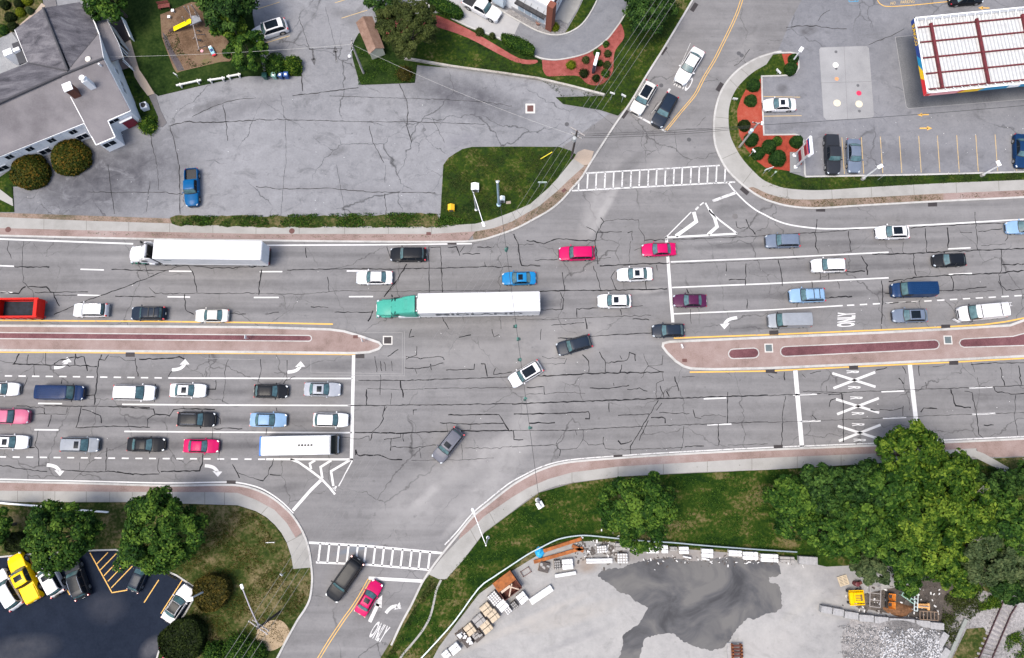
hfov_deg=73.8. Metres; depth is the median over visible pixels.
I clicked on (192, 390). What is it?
sedan
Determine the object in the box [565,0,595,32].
lawn
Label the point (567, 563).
block pallet
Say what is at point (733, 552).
block pallet
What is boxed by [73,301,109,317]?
sports utility vehicle
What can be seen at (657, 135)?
service cable
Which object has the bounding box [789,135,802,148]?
bush
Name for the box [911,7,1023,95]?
station canopy
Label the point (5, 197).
path
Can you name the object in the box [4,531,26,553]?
bush
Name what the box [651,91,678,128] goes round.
sports utility vehicle
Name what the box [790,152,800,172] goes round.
sign pad
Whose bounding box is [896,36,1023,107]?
canopy pad
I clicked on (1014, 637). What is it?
weeds
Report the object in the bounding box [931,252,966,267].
hatchback
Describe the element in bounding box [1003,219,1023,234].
sedan
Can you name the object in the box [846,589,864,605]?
skid loader
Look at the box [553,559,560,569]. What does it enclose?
block pallet
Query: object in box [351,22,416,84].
lawn
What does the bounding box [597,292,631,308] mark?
sports utility vehicle
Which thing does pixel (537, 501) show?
signal pole
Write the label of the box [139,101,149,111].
air conditioner
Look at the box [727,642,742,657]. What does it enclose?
rusty press
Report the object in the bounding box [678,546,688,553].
block pallet
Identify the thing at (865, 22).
forecourt
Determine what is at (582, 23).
drive kerb
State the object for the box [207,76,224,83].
rail barrier
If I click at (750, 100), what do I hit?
bush
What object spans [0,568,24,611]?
sports utility vehicle
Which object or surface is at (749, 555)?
block pallet
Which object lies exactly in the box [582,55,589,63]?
shrub
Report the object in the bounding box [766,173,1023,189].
grass tufts
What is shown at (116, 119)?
window
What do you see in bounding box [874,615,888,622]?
concrete block
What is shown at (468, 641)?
block pallet
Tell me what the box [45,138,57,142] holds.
window
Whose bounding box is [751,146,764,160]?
bush
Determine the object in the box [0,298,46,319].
dump truck
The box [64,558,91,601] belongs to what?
sports utility vehicle
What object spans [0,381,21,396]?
sedan
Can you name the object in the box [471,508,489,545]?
street lamp
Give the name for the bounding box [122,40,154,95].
path
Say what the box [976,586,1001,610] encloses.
weeds
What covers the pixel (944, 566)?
tree
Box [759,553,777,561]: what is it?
block pallet
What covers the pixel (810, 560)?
concrete block
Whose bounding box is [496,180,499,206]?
signal pole
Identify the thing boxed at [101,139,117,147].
window
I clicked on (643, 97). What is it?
sports utility vehicle
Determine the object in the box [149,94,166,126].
path
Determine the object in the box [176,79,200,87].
rail barrier
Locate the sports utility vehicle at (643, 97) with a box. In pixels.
[629,79,657,115]
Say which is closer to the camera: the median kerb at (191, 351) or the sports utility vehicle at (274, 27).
the median kerb at (191, 351)
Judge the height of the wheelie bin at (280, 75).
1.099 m
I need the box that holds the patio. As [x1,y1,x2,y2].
[0,32,21,73]
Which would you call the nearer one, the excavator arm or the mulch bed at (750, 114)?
the excavator arm
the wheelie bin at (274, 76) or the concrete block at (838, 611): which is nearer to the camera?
the concrete block at (838, 611)
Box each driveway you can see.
[449,0,519,36]
[488,0,626,58]
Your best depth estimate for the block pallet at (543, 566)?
87.67 m
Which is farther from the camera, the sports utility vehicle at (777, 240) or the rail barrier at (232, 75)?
the rail barrier at (232, 75)
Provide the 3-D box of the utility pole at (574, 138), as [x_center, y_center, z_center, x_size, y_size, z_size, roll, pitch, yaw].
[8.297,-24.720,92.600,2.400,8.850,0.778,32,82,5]
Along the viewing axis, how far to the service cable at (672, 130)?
90.14 m
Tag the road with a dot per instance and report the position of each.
(634, 388)
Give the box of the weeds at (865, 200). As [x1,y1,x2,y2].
[754,190,1023,205]
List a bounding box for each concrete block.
[797,555,817,564]
[819,604,831,613]
[832,606,843,615]
[842,610,858,619]
[858,613,873,621]
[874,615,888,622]
[888,616,914,622]
[915,618,929,627]
[930,621,943,629]
[939,630,948,650]
[939,646,950,657]
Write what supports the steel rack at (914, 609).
on the dirt patch at (941, 605)
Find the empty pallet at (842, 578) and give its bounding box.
[837,574,848,586]
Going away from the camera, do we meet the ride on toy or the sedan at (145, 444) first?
the sedan at (145, 444)
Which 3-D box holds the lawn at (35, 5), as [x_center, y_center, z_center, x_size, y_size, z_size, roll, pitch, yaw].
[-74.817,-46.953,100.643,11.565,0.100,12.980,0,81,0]
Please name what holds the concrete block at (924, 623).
on the yard at (635, 606)
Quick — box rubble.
[838,624,942,657]
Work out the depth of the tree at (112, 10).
95.07 m
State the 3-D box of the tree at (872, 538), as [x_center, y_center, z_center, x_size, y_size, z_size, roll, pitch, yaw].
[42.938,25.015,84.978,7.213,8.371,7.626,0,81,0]
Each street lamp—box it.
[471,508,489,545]
[473,192,484,226]
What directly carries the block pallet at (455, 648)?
on the yard at (635, 606)
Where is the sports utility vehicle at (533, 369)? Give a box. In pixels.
[508,359,543,387]
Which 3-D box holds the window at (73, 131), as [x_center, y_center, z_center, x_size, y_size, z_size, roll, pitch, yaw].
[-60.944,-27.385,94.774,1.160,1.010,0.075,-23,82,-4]
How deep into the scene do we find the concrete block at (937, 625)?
86.29 m
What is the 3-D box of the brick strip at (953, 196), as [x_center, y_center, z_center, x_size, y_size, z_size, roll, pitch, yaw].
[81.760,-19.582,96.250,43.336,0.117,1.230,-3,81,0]
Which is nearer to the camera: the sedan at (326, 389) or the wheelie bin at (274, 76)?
the sedan at (326, 389)
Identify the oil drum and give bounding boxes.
[852,580,862,586]
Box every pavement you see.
[0,159,583,233]
[0,491,309,568]
[429,448,975,578]
[715,54,1023,199]
[971,449,1008,470]
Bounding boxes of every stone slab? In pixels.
[529,585,553,604]
[555,571,575,577]
[586,558,612,563]
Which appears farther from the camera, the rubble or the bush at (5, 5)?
the bush at (5, 5)
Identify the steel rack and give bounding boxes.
[866,586,880,607]
[911,593,918,610]
[918,610,938,620]
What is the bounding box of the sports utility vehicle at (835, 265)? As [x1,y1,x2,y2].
[809,257,846,272]
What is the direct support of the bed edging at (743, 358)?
on the median at (708, 354)
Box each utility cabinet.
[448,203,454,211]
[471,182,478,191]
[500,195,504,202]
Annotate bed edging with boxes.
[0,332,311,341]
[728,348,758,358]
[780,339,939,356]
[959,333,1023,347]
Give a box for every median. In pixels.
[0,327,379,351]
[664,322,1023,367]
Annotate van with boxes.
[34,383,86,401]
[766,312,812,328]
[889,281,938,297]
[952,302,1011,322]
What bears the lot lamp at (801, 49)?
on the mulch bed at (785, 57)
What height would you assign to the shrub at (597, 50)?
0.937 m
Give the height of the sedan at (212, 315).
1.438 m
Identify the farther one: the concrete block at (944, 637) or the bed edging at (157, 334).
the bed edging at (157, 334)
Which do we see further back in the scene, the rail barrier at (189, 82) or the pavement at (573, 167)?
the rail barrier at (189, 82)
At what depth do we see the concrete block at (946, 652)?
85.79 m
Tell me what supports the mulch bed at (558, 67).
on the lawn at (454, 46)
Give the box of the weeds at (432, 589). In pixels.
[387,578,436,657]
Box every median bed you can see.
[0,333,310,340]
[729,349,757,357]
[781,340,938,355]
[960,334,1023,346]
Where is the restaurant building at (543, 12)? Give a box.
[493,0,561,31]
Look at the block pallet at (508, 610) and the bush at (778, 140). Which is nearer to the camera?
the block pallet at (508, 610)
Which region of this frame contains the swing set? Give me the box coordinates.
[169,5,206,50]
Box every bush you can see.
[0,0,11,10]
[0,24,9,35]
[4,11,16,22]
[7,22,18,31]
[9,154,51,190]
[13,0,24,7]
[15,7,26,16]
[21,0,32,5]
[25,7,34,14]
[50,139,92,176]
[136,115,158,135]
[199,638,225,657]
[221,630,256,657]
[245,640,268,657]
[262,52,286,77]
[282,55,302,75]
[394,63,414,81]
[737,119,750,131]
[743,94,756,107]
[743,133,758,146]
[746,78,760,91]
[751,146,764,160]
[761,139,776,154]
[768,150,786,166]
[772,136,782,146]
[783,62,797,76]
[788,53,798,62]
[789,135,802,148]
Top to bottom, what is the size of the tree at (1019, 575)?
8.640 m
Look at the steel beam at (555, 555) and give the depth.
88.05 m
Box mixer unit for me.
[884,592,895,609]
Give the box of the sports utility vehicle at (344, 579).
[326,555,364,602]
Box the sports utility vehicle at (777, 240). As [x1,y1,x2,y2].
[764,232,800,248]
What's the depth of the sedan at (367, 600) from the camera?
86.58 m
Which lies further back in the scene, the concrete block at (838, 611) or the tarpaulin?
the tarpaulin
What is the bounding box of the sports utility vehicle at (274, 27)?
[251,17,289,41]
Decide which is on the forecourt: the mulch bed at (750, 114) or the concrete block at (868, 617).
the mulch bed at (750, 114)
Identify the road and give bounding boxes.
[0,0,1023,657]
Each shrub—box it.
[475,27,484,35]
[489,32,495,39]
[552,22,559,32]
[566,60,575,69]
[578,68,588,78]
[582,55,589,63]
[592,74,599,82]
[593,48,600,55]
[596,59,602,66]
[601,68,609,77]
[602,40,608,47]
[602,60,611,68]
[604,50,611,57]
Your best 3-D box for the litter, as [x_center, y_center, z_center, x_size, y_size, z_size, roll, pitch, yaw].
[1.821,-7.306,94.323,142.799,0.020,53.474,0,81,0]
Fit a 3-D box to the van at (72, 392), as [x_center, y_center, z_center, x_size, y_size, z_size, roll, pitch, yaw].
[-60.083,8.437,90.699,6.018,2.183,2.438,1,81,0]
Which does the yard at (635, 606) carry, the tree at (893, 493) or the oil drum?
the oil drum
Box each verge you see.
[0,213,170,222]
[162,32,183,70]
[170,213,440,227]
[381,575,439,657]
[573,149,593,164]
[749,187,943,206]
[953,627,987,657]
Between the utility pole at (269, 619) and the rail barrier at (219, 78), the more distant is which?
the rail barrier at (219, 78)
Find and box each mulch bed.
[423,15,537,63]
[542,24,623,85]
[737,78,802,170]
[782,53,797,64]
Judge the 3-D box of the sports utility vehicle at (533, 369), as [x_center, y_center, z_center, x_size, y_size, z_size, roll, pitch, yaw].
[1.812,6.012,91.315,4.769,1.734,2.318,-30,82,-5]
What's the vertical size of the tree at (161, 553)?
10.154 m
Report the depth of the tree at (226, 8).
93.95 m
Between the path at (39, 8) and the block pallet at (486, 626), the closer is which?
the block pallet at (486, 626)
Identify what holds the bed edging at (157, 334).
on the median at (327, 341)
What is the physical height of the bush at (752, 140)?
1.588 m
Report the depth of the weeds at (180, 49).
99.51 m
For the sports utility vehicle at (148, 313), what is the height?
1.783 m
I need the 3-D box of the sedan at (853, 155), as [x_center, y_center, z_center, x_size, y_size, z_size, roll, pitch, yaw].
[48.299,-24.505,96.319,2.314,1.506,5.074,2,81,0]
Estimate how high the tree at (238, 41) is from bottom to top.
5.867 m
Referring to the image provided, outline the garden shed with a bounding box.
[356,16,384,59]
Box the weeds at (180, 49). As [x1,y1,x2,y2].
[165,31,223,67]
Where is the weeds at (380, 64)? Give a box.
[355,44,413,84]
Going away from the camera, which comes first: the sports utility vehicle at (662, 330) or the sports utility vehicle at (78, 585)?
the sports utility vehicle at (78, 585)
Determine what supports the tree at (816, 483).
on the lawn at (568, 503)
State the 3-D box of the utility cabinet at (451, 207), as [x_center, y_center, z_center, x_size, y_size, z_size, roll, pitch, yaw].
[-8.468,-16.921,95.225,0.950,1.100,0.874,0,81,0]
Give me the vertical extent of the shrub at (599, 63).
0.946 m
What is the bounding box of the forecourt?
[763,0,1023,177]
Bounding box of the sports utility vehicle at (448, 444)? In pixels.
[432,426,464,463]
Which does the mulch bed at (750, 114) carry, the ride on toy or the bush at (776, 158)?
the bush at (776, 158)
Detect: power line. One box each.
[249,131,566,620]
[255,131,573,624]
[261,134,578,628]
[267,137,583,632]
[569,1,654,126]
[575,2,660,128]
[579,0,668,132]
[585,1,674,134]
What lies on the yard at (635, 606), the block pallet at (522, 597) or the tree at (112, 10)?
the block pallet at (522, 597)
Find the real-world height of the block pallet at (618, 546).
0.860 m
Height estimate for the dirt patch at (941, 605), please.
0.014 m
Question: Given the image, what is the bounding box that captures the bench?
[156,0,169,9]
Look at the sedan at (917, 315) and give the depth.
92.32 m
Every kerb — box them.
[0,0,692,242]
[0,325,382,353]
[0,481,312,657]
[0,549,192,657]
[390,438,1023,644]
[428,4,627,60]
[495,0,597,35]
[661,319,1023,369]
[713,51,1023,208]
[761,52,1023,177]
[948,618,967,657]
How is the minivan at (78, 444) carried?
on the road
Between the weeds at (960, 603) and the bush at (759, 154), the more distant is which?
the bush at (759, 154)
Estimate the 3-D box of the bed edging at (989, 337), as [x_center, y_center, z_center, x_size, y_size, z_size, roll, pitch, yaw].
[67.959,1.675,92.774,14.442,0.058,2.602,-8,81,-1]
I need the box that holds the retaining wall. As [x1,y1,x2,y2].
[404,58,604,95]
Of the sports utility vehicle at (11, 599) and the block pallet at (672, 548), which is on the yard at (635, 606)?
the block pallet at (672, 548)
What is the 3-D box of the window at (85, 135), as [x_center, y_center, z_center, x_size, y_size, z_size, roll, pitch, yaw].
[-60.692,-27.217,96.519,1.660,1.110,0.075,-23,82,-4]
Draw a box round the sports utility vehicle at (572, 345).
[556,334,592,355]
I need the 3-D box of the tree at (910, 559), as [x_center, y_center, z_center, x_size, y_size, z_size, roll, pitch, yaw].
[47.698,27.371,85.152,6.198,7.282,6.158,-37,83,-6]
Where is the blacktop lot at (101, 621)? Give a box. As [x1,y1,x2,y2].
[0,551,191,657]
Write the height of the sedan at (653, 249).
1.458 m
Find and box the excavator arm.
[915,603,929,610]
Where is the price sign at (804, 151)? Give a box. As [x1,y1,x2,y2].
[792,136,813,168]
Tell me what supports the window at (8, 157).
in the hall building at (49, 100)
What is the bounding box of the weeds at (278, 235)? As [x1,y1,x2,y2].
[93,232,467,237]
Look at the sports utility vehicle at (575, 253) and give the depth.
93.46 m
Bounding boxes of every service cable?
[125,44,350,56]
[354,45,574,135]
[577,125,755,134]
[586,127,753,137]
[595,126,754,135]
[766,105,1023,124]
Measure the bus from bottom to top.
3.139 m
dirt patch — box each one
[256,620,289,650]
[856,579,982,621]
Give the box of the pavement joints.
[17,73,998,541]
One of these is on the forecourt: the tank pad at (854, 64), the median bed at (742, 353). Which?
the tank pad at (854, 64)
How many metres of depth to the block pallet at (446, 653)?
85.78 m
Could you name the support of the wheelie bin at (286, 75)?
on the parking lot at (305, 154)
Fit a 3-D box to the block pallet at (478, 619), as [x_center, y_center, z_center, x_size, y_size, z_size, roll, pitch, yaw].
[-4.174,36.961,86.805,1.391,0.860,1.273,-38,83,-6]
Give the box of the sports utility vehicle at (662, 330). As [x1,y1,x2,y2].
[651,322,684,338]
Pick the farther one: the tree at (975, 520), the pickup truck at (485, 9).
the pickup truck at (485, 9)
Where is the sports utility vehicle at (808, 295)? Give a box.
[788,287,825,303]
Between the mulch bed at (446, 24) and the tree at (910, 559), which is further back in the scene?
the mulch bed at (446, 24)
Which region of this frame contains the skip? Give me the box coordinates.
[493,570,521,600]
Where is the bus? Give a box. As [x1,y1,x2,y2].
[259,434,340,455]
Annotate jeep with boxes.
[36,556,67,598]
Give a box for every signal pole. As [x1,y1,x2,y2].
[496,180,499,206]
[535,498,541,507]
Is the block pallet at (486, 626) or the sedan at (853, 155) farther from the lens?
the sedan at (853, 155)
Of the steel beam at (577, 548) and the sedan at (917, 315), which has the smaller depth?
the steel beam at (577, 548)
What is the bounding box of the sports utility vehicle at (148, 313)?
[131,305,167,320]
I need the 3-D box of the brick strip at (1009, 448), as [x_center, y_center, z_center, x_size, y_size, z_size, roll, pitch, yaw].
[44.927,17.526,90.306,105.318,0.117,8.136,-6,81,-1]
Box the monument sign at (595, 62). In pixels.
[592,52,598,73]
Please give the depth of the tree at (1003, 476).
86.44 m
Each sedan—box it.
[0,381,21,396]
[0,434,30,450]
[126,436,166,453]
[161,584,192,623]
[169,382,207,398]
[183,438,219,454]
[195,307,229,322]
[249,411,287,428]
[253,383,288,399]
[304,381,341,397]
[354,579,382,617]
[356,269,392,284]
[502,270,535,285]
[616,266,652,281]
[641,241,675,256]
[672,292,706,307]
[674,46,704,85]
[762,96,796,112]
[845,138,862,173]
[874,224,909,239]
[890,307,927,323]
[947,0,983,6]
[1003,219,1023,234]
[1011,133,1023,168]
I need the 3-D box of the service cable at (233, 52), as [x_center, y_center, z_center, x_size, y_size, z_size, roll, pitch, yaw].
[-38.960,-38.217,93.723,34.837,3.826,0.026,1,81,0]
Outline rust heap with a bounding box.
[883,602,913,616]
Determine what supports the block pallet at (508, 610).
on the yard at (635, 606)
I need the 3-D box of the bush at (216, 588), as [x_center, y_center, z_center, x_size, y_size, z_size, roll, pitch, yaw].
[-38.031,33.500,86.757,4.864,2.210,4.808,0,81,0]
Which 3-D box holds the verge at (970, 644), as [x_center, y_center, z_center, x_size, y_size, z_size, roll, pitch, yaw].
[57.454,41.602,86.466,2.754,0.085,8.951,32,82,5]
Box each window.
[0,164,10,171]
[3,154,14,159]
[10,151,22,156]
[24,146,34,151]
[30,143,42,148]
[38,147,51,154]
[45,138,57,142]
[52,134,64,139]
[67,128,77,134]
[75,133,89,139]
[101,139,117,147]
[109,117,120,123]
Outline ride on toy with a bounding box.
[208,45,215,55]
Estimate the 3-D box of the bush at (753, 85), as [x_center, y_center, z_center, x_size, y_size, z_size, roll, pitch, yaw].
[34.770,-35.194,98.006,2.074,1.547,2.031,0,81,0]
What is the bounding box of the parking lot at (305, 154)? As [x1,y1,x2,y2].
[0,0,608,217]
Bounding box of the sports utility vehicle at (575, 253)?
[558,244,594,261]
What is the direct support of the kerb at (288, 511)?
on the road
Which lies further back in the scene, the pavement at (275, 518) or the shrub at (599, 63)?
the shrub at (599, 63)
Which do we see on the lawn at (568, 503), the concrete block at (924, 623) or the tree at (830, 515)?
the tree at (830, 515)
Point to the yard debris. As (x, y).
(865, 610)
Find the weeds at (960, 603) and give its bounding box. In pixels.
[941,590,983,645]
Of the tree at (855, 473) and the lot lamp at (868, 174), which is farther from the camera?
the lot lamp at (868, 174)
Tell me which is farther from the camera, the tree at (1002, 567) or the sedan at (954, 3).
the sedan at (954, 3)
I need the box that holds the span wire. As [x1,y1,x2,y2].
[498,188,539,503]
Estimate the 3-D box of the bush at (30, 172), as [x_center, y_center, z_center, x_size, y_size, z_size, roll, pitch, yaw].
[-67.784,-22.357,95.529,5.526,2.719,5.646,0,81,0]
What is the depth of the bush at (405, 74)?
98.34 m
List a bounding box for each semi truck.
[129,239,270,266]
[376,291,540,318]
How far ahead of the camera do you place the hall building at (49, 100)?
93.69 m
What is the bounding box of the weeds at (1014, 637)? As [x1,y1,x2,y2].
[1004,629,1023,657]
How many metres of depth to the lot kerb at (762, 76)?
96.58 m
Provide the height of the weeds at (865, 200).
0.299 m
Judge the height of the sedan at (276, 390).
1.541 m
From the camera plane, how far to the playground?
99.80 m
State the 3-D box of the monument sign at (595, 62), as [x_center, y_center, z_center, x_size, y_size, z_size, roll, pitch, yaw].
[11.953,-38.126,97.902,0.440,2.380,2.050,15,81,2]
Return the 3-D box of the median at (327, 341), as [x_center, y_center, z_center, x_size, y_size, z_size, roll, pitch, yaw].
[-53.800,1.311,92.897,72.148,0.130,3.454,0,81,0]
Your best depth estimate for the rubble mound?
86.06 m
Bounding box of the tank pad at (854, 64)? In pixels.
[819,46,873,119]
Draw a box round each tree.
[0,506,16,545]
[20,498,105,578]
[82,0,127,24]
[112,485,209,575]
[194,0,259,32]
[209,8,247,38]
[222,29,268,71]
[363,0,396,13]
[374,0,439,59]
[596,470,678,555]
[622,0,679,34]
[761,474,823,539]
[793,505,854,557]
[799,462,854,514]
[820,478,866,524]
[833,457,890,517]
[838,500,895,563]
[849,550,890,586]
[860,461,922,517]
[874,419,945,491]
[876,526,926,575]
[884,483,960,554]
[892,571,922,598]
[917,532,969,583]
[918,447,980,502]
[936,479,998,544]
[940,564,980,598]
[960,532,1023,586]
[972,488,1023,558]
[975,472,1015,501]
[987,565,1023,606]
[990,468,1022,497]
[994,537,1023,586]
[1012,459,1023,494]
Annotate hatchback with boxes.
[127,567,147,593]
[313,411,348,428]
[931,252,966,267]
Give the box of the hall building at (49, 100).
[0,2,141,173]
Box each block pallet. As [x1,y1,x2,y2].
[441,648,451,657]
[449,640,461,655]
[455,627,467,641]
[462,636,474,647]
[463,620,476,636]
[471,628,484,641]
[472,611,485,627]
[479,601,492,616]
[479,618,493,634]
[487,589,501,605]
[487,607,500,622]
[496,598,508,612]
[504,605,512,614]
[511,600,518,608]
[516,590,528,604]
[538,561,549,572]
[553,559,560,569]
[562,558,572,569]
[596,544,606,552]
[615,542,629,549]
[616,552,627,562]
[660,544,667,552]
[669,546,676,550]
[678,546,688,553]
[700,548,712,557]
[727,549,741,555]
[742,551,757,559]
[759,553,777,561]
[778,555,794,562]
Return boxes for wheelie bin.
[262,72,268,79]
[271,72,276,79]
[277,72,283,79]
[283,72,289,78]
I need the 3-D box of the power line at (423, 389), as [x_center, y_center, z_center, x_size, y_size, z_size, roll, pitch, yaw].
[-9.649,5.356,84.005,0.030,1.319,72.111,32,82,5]
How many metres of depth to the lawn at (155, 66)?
99.41 m
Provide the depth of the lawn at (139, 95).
98.47 m
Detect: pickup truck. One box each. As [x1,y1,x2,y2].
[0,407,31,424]
[8,552,43,604]
[176,410,216,427]
[182,167,200,207]
[461,0,501,22]
[822,134,842,175]
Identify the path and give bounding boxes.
[0,190,12,205]
[19,3,44,25]
[43,0,56,7]
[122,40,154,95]
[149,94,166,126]
[400,580,441,657]
[555,0,580,23]
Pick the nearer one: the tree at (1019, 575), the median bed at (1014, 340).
the tree at (1019, 575)
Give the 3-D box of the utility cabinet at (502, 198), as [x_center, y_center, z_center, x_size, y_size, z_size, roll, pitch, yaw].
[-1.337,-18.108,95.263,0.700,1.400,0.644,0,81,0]
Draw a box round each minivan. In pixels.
[60,436,100,453]
[112,383,156,401]
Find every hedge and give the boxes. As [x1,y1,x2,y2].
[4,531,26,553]
[157,614,208,657]
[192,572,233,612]
[427,0,463,19]
[500,33,534,56]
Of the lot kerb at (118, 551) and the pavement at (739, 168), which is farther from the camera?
the pavement at (739, 168)
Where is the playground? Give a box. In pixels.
[160,2,231,72]
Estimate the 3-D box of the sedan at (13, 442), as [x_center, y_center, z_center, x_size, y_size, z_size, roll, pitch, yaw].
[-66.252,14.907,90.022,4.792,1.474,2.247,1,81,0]
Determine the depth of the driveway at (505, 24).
100.36 m
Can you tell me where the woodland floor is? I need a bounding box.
[775,465,1020,585]
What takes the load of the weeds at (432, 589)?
on the dirt verge at (425, 584)
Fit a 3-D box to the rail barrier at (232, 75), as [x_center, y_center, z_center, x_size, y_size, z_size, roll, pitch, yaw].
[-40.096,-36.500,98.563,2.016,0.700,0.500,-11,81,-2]
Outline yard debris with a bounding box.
[575,529,940,618]
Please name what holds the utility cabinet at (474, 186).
on the lawn at (486, 183)
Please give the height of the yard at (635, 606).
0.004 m
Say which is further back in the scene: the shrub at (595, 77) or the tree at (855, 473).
the shrub at (595, 77)
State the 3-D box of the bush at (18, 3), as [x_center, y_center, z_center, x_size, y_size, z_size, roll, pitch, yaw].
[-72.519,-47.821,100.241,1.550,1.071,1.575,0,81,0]
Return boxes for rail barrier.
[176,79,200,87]
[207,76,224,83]
[226,73,240,79]
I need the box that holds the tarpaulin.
[535,546,543,557]
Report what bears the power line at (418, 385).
attached to the utility pole at (269, 619)
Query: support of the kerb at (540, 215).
on the road
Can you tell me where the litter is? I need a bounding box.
[44,101,1009,450]
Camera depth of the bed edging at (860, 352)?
92.59 m
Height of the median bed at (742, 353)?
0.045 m
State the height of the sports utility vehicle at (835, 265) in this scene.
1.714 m
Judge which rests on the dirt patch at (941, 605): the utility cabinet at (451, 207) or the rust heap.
the rust heap
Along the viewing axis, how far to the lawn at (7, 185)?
96.22 m
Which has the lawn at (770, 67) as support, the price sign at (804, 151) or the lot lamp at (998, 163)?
the lot lamp at (998, 163)
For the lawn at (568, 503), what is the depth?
88.87 m
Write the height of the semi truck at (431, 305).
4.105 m
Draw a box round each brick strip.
[0,228,474,240]
[0,483,301,536]
[459,440,1023,538]
[473,165,587,239]
[944,190,1023,199]
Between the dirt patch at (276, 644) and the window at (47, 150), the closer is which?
the dirt patch at (276, 644)
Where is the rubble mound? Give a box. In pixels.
[841,619,942,657]
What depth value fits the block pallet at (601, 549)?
87.82 m
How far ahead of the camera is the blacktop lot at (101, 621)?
87.20 m
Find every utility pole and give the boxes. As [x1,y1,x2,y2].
[240,584,280,634]
[348,39,364,73]
[570,126,584,159]
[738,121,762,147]
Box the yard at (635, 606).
[433,541,948,657]
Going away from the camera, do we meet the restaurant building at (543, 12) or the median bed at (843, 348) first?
the median bed at (843, 348)
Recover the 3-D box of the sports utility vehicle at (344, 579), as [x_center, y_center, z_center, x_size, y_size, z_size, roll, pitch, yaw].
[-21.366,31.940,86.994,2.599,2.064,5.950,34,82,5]
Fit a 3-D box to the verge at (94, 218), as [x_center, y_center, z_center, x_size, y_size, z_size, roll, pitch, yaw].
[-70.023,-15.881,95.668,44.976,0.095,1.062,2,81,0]
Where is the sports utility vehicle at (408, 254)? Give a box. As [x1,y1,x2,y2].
[390,246,426,262]
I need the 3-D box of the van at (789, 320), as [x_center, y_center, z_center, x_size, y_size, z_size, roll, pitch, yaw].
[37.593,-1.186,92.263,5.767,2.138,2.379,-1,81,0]
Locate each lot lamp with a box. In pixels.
[186,591,203,601]
[794,46,803,59]
[861,164,883,180]
[980,160,1001,176]
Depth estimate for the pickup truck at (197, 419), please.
89.84 m
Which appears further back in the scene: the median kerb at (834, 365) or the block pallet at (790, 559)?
the median kerb at (834, 365)
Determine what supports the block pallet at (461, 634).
on the yard at (635, 606)
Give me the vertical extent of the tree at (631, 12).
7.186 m
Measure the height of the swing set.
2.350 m
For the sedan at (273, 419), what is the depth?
90.21 m
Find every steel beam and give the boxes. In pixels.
[533,546,582,563]
[543,537,581,552]
[572,544,583,552]
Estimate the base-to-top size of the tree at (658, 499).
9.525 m
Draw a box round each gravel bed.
[506,8,567,33]
[944,591,1023,657]
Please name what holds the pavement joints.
on the pavement at (573, 167)
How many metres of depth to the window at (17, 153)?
94.17 m
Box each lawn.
[0,0,42,37]
[0,170,17,211]
[0,502,310,657]
[109,0,301,95]
[122,68,157,129]
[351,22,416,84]
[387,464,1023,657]
[410,0,690,115]
[439,147,575,224]
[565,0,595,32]
[729,53,1023,189]
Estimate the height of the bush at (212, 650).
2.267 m
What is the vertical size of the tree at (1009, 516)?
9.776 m
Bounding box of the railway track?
[975,600,1018,657]
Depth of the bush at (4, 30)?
99.47 m
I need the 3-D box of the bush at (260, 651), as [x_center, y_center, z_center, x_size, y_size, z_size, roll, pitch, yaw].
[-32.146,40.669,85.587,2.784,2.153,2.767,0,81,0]
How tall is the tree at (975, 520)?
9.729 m
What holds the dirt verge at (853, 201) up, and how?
on the road
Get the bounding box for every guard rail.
[0,502,108,512]
[421,534,796,657]
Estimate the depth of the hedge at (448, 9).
99.38 m
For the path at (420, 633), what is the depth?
87.05 m
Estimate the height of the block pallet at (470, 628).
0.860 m
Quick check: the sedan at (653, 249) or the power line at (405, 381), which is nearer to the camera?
the power line at (405, 381)
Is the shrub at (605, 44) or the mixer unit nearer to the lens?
the mixer unit
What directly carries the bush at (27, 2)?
on the lawn at (35, 5)

